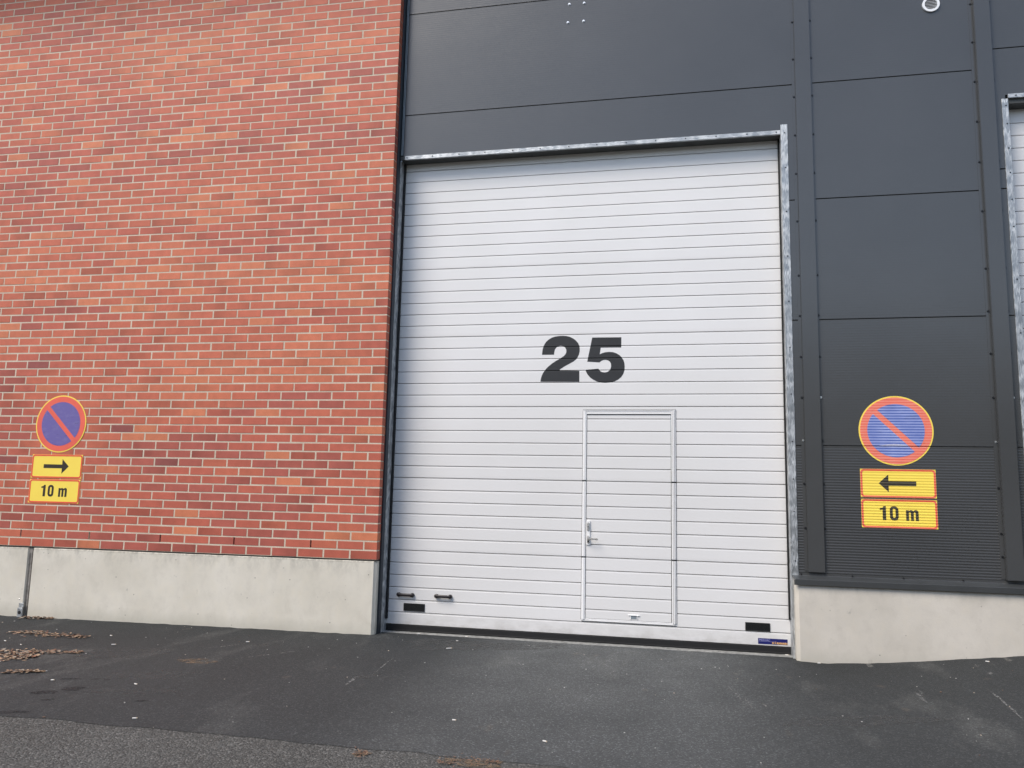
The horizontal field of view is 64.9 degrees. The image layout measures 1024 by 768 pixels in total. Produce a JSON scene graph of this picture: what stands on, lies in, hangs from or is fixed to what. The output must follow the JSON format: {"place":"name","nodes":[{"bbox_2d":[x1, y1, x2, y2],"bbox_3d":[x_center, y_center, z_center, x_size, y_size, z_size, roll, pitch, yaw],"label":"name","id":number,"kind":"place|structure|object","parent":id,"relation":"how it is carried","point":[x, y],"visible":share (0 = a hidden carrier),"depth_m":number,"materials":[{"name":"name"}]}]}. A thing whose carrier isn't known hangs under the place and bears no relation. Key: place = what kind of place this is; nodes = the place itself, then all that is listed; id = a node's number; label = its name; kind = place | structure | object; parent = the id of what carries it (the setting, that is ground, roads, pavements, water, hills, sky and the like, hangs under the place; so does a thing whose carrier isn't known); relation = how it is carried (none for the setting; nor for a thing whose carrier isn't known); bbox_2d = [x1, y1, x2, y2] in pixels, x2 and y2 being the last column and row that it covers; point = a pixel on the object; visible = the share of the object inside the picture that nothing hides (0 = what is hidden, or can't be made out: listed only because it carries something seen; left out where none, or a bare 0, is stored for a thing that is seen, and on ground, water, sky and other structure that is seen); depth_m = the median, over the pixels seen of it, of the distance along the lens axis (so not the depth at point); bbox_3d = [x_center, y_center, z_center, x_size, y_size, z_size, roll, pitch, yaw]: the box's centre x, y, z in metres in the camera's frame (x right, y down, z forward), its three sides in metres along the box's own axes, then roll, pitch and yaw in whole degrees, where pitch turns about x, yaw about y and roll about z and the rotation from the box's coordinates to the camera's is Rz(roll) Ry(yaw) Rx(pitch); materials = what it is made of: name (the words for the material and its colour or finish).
{"place":"outdoors","nodes":[
{"label":"outdoors","id":0,"kind":"place"},
{"bbox_2d":[0,619,1011,767],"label":"road","id":1,"kind":"structure","parent":0,"point":[39,743],"depth_m":4.51,"materials":[{"name":"grey asphalt"}]},
{"bbox_2d":[353,747,367,756],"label":"leaf litter","id":2,"kind":"object","parent":1,"relation":"on","point":[366,751],"visible":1,"depth_m":4.52,"materials":[{"name":"brown plant"}]},
{"bbox_2d":[376,0,1023,663],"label":"warehouse building","id":3,"kind":"structure","parent":1,"relation":"on","point":[888,112],"depth_m":7.68,"materials":[{"name":"paint"}]},
{"bbox_2d":[380,124,798,658],"bbox_3d":[0.694,-0.006,8.178,4.097,5.160,0.231,0,-8,12],"label":"sectional door","id":4,"kind":"structure","parent":3,"relation":"attached to","point":[592,427],"depth_m":8.19,"materials":[{"name":"white paint"}]},
{"bbox_2d":[386,141,790,646],"bbox_3d":[0.700,-0.043,8.270,4.050,5.060,0.060,0,-8,12],"label":"door panel","id":5,"kind":"structure","parent":4,"relation":"in","point":[671,253],"depth_m":8.24,"materials":[{"name":"white paint"}]},
{"bbox_2d":[585,415,671,622],"bbox_3d":[1.146,1.297,7.951,0.831,2.010,0.122,0,-8,12],"label":"wicket door","id":6,"kind":"structure","parent":4,"relation":"in","point":[628,483],"depth_m":7.95,"materials":[{"name":"white paint"}]},
{"bbox_2d":[859,396,933,465],"bbox_3d":[3.529,0.430,7.410,0.640,0.640,0.027,0,-8,12],"label":"no parking sign","id":7,"kind":"object","parent":3,"relation":"attached to","point":[896,430],"visible":1,"depth_m":7.40,"materials":[{"name":"blue metal"}]},
{"bbox_2d":[860,469,936,498],"bbox_3d":[3.516,0.907,7.336,0.640,0.260,0.004,0,-8,12],"label":"arrow plate","id":8,"kind":"object","parent":3,"relation":"attached to","point":[895,483],"visible":1,"depth_m":7.33,"materials":[{"name":"yellow metal"}]},
{"bbox_2d":[861,499,937,529],"bbox_3d":[3.510,1.179,7.300,0.640,0.260,0.005,0,-8,12],"label":"distance plate","id":9,"kind":"object","parent":3,"relation":"attached to","point":[899,514],"visible":1,"depth_m":7.30,"materials":[{"name":"yellow metal"}]},
{"bbox_2d":[922,0,939,11],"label":"round vent","id":10,"kind":"object","parent":3,"relation":"attached to","point":[930,5],"visible":1,"depth_m":7.86,"materials":[{"name":"white plastic"}]},
{"bbox_2d":[1001,93,1023,450],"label":"sectional door","id":11,"kind":"structure","parent":3,"relation":"attached to","point":[1013,116],"depth_m":7.53,"materials":[{"name":"white paint"}]},
{"bbox_2d":[1009,109,1023,336],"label":"door panel","id":12,"kind":"structure","parent":11,"relation":"in","point":[1016,116],"depth_m":7.63,"materials":[{"name":"white paint"}]},
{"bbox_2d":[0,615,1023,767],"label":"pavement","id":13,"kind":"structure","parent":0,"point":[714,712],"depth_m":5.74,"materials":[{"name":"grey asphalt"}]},
{"bbox_2d":[0,650,40,661],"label":"leaf litter","id":14,"kind":"object","parent":13,"relation":"on","point":[22,656],"visible":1,"depth_m":6.79,"materials":[{"name":"brown plant"}]},
{"bbox_2d":[0,669,44,672],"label":"leaf litter","id":15,"kind":"object","parent":13,"relation":"on","point":[28,670],"visible":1,"depth_m":6.26,"materials":[{"name":"brown plant"}]},
{"bbox_2d":[20,616,53,618],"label":"leaf litter","id":16,"kind":"object","parent":13,"relation":"on","point":[26,617],"visible":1,"depth_m":8.68,"materials":[{"name":"brown plant"}]},
{"bbox_2d":[1,648,83,654],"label":"leaf litter","id":17,"kind":"object","parent":13,"relation":"on","point":[48,651],"visible":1,"depth_m":7.00,"materials":[{"name":"brown plant"}]},
{"bbox_2d":[7,630,90,637],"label":"leaf litter","id":18,"kind":"object","parent":13,"relation":"on","point":[55,633],"visible":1,"depth_m":7.78,"materials":[{"name":"brown plant"}]},
{"bbox_2d":[0,0,403,634],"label":"brick building","id":19,"kind":"structure","parent":13,"relation":"on","point":[196,222],"depth_m":8.88,"materials":[{"name":"brick"}]},
{"bbox_2d":[17,598,23,616],"bbox_3d":[-5.357,2.439,8.778,0.064,0.197,0.027,0,-8,11],"label":"metal bracket","id":20,"kind":"object","parent":19,"relation":"attached to","point":[20,609],"visible":1,"depth_m":8.77,"materials":[{"name":"metal"}]},
{"bbox_2d":[28,479,79,503],"bbox_3d":[-5.069,1.187,8.912,0.640,0.260,0.011,0,-8,10],"label":"distance plate","id":21,"kind":"object","parent":19,"relation":"attached to","point":[52,491],"visible":1,"depth_m":8.91,"materials":[{"name":"yellow metal"}]},
{"bbox_2d":[31,454,82,478],"bbox_3d":[-5.059,0.915,8.949,0.640,0.260,0.011,0,-8,10],"label":"arrow plate","id":22,"kind":"object","parent":19,"relation":"attached to","point":[55,466],"visible":1,"depth_m":8.95,"materials":[{"name":"yellow metal"}]},
{"bbox_2d":[36,395,85,451],"bbox_3d":[-5.048,0.446,9.012,0.640,0.640,0.007,0,-8,11],"label":"no parking sign","id":23,"kind":"object","parent":19,"relation":"attached to","point":[61,424],"visible":1,"depth_m":9.01,"materials":[{"name":"blue metal"}]},
{"bbox_2d":[436,753,499,766],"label":"leaf litter","id":24,"kind":"object","parent":13,"relation":"on","point":[497,761],"visible":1,"depth_m":4.42,"materials":[{"name":"brown plant"}]},
{"bbox_2d":[383,630,792,657],"bbox_3d":[0.625,2.589,7.871,4.035,0.134,0.225,0,-8,12],"label":"threshold","id":25,"kind":"object","parent":13,"relation":"on","point":[624,645],"visible":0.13,"depth_m":7.77,"materials":[{"name":"concrete"}]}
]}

